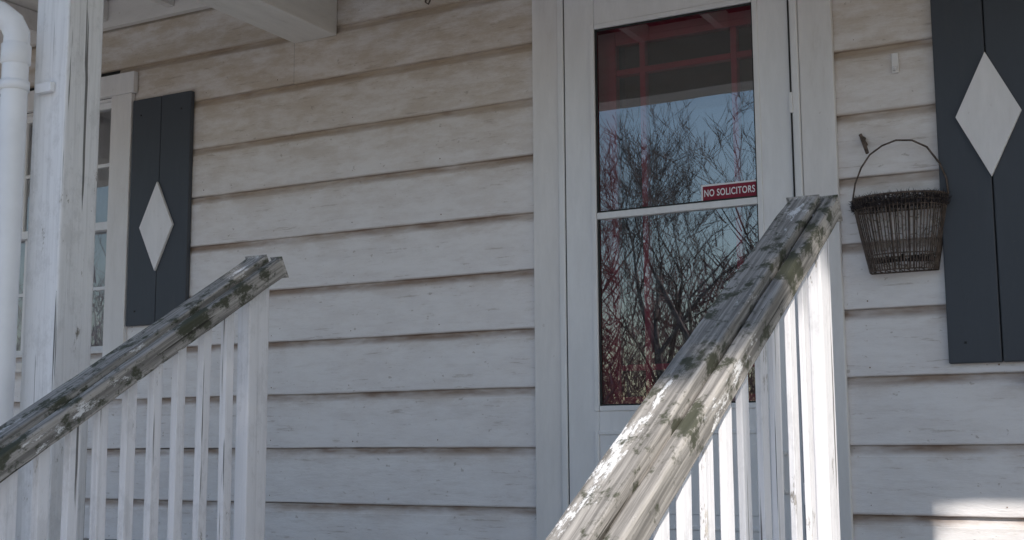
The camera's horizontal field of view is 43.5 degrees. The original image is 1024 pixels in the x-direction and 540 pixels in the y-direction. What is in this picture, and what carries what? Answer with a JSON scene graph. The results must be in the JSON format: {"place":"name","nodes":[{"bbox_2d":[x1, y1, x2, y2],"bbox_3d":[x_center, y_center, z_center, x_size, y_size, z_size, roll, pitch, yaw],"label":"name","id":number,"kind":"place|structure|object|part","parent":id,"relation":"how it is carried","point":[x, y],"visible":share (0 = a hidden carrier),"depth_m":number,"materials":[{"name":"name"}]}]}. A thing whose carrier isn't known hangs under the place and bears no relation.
{"place":"outdoors","nodes":[
{"label":"outdoors","id":0,"kind":"place"},
{"bbox_2d":[5,0,109,11],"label":"porch ceiling","id":1,"kind":"structure","parent":0,"point":[32,5],"depth_m":6.01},
{"bbox_2d":[15,0,103,539],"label":"porch posts","id":2,"kind":"object","parent":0,"point":[56,351],"visible":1,"depth_m":3.57,"materials":[{"name":"white wood"}]},
{"bbox_2d":[0,0,173,34],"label":"porch rafters","id":3,"kind":"object","parent":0,"point":[30,17],"visible":0.41,"depth_m":6.04,"materials":[{"name":"white wood"}]},
{"bbox_2d":[195,0,336,42],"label":"porch cross beams","id":4,"kind":"structure","parent":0,"point":[295,21],"depth_m":5.17,"materials":[{"name":"white wood"}]},
{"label":"ground","id":5,"kind":"structure","parent":0,"visible":0},
{"bbox_3d":[-0.087,-1.723,3.877,11.200,0.620,2.100,-5,-9,28],"label":"porch","id":6,"kind":"object","parent":5,"relation":"on","visible":0},
{"bbox_2d":[0,1,54,425],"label":"downspout","id":7,"kind":"object","parent":6,"relation":"attached to","point":[15,54],"visible":0.99,"depth_m":3.52,"materials":[{"name":"white plastic"}]},
{"bbox_2d":[0,254,288,539],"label":"stair railing","id":8,"kind":"object","parent":6,"relation":"on","point":[35,431],"visible":1,"depth_m":2.90,"materials":[{"name":"white wood"}]},
{"bbox_2d":[545,194,842,539],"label":"stair railing","id":9,"kind":"object","parent":6,"relation":"on","point":[638,481],"visible":1,"depth_m":2.08,"materials":[{"name":"white wood"}]},
{"bbox_3d":[2.136,2.316,7.376,10.760,0.470,6.990,-5,-9,28],"label":"foundation","id":10,"kind":"object","parent":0,"visible":0},
{"bbox_2d":[19,43,983,503],"bbox_3d":[0.466,-0.077,4.652,10.800,3.600,0.124,-5,-9,28],"label":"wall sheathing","id":11,"kind":"object","parent":10,"relation":"on","point":[203,197],"depth_m":5.50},
{"bbox_2d":[16,98,111,357],"bbox_3d":[-2.210,-0.172,6.135,0.969,1.180,0.137,-5,-9,28],"label":"jamb liner","id":12,"kind":"object","parent":11,"relation":"attached to","point":[106,101],"visible":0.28,"depth_m":5.97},
{"bbox_2d":[16,103,111,354],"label":"sashes","id":13,"kind":"object","parent":12,"relation":"in","point":[100,227],"visible":0.23,"depth_m":6.17,"materials":[{"name":"white paint"}]},
{"bbox_2d":[16,112,110,350],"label":"window panes","id":14,"kind":"object","parent":13,"relation":"in","point":[101,237],"visible":0.04,"depth_m":6.17,"materials":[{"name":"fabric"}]},
{"bbox_2d":[0,0,210,53],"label":"ceiling ledger","id":15,"kind":"object","parent":11,"relation":"attached to","point":[123,13],"depth_m":5.88,"materials":[{"name":"white wood"}]},
{"bbox_2d":[0,0,1023,539],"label":"siding boards","id":16,"kind":"object","parent":11,"relation":"attached to","point":[404,408],"visible":0.72,"depth_m":5.00,"materials":[{"name":"white wood"}]},
{"bbox_2d":[15,359,98,372],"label":"sill","id":17,"kind":"structure","parent":16,"relation":"attached to","point":[18,367],"depth_m":5.93,"materials":[{"name":"white wood"}]},
{"bbox_2d":[27,71,137,356],"bbox_3d":[-2.251,-0.216,6.066,1.230,1.310,0.029,-5,-9,28],"label":"casing","id":18,"kind":"object","parent":17,"relation":"on","point":[120,89],"visible":0.65,"depth_m":5.81,"materials":[{"name":"white wood"}]},
{"bbox_2d":[126,91,194,326],"bbox_3d":[-1.565,-0.272,5.688,0.350,1.030,0.038,-5,-9,28],"label":"window shutter","id":19,"kind":"object","parent":16,"relation":"attached to","point":[158,275],"depth_m":5.67,"materials":[{"name":"blue paint"}]},
{"bbox_2d":[859,134,868,153],"bbox_3d":[1.152,-0.413,4.200,0.041,0.080,0.054,-5,-9,28],"label":"wall hook","id":20,"kind":"object","parent":16,"relation":"attached to","point":[863,141],"depth_m":4.18,"materials":[{"name":"black metal"}]},
{"bbox_2d":[891,53,898,73],"bbox_3d":[1.251,-0.678,4.193,0.022,0.067,0.022,-5,-9,28],"label":"wall bracket","id":21,"kind":"object","parent":16,"relation":"attached to","point":[895,62],"depth_m":4.19,"materials":[{"name":"white metal"}]},
{"bbox_2d":[930,0,1023,363],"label":"window shutter","id":22,"kind":"object","parent":16,"relation":"attached to","point":[978,55],"depth_m":4.00,"materials":[{"name":"blue paint"}]},
{"bbox_2d":[532,0,853,539],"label":"storm door unit","id":23,"kind":"structure","parent":11,"relation":"attached to","point":[585,409],"depth_m":4.61,"materials":[{"name":"white paint"}]},
{"bbox_3d":[0.632,-0.030,4.573,0.876,2.044,0.040,-5,-9,28],"label":"red door slab","id":24,"kind":"part","parent":23,"relation":"part of","materials":[{"name":"paint"}]},
{"bbox_2d":[701,180,755,200],"bbox_3d":[0.748,-0.270,4.410,0.204,0.063,0.003,-5,-9,28],"label":"no solicitors sign","id":25,"kind":"object","parent":23,"relation":"attached to","point":[728,190],"visible":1,"depth_m":4.41,"materials":[{"name":"red plastic"}]},
{"bbox_2d":[848,139,951,274],"bbox_3d":[1.224,-0.212,4.079,0.340,0.429,0.160,-5,-9,28],"label":"hanging wire basket","id":26,"kind":"object","parent":11,"relation":"hanging from","point":[901,199],"visible":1,"depth_m":4.04,"materials":[{"name":"black metal"}]},
{"bbox_2d":[619,26,757,396],"bbox_3d":[1.104,0.051,5.809,10.540,3.550,2.529,-5,-9,28],"label":"room interior","id":27,"kind":"object","parent":10,"relation":"on","point":[691,134],"visible":0.04,"depth_m":7.34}
]}

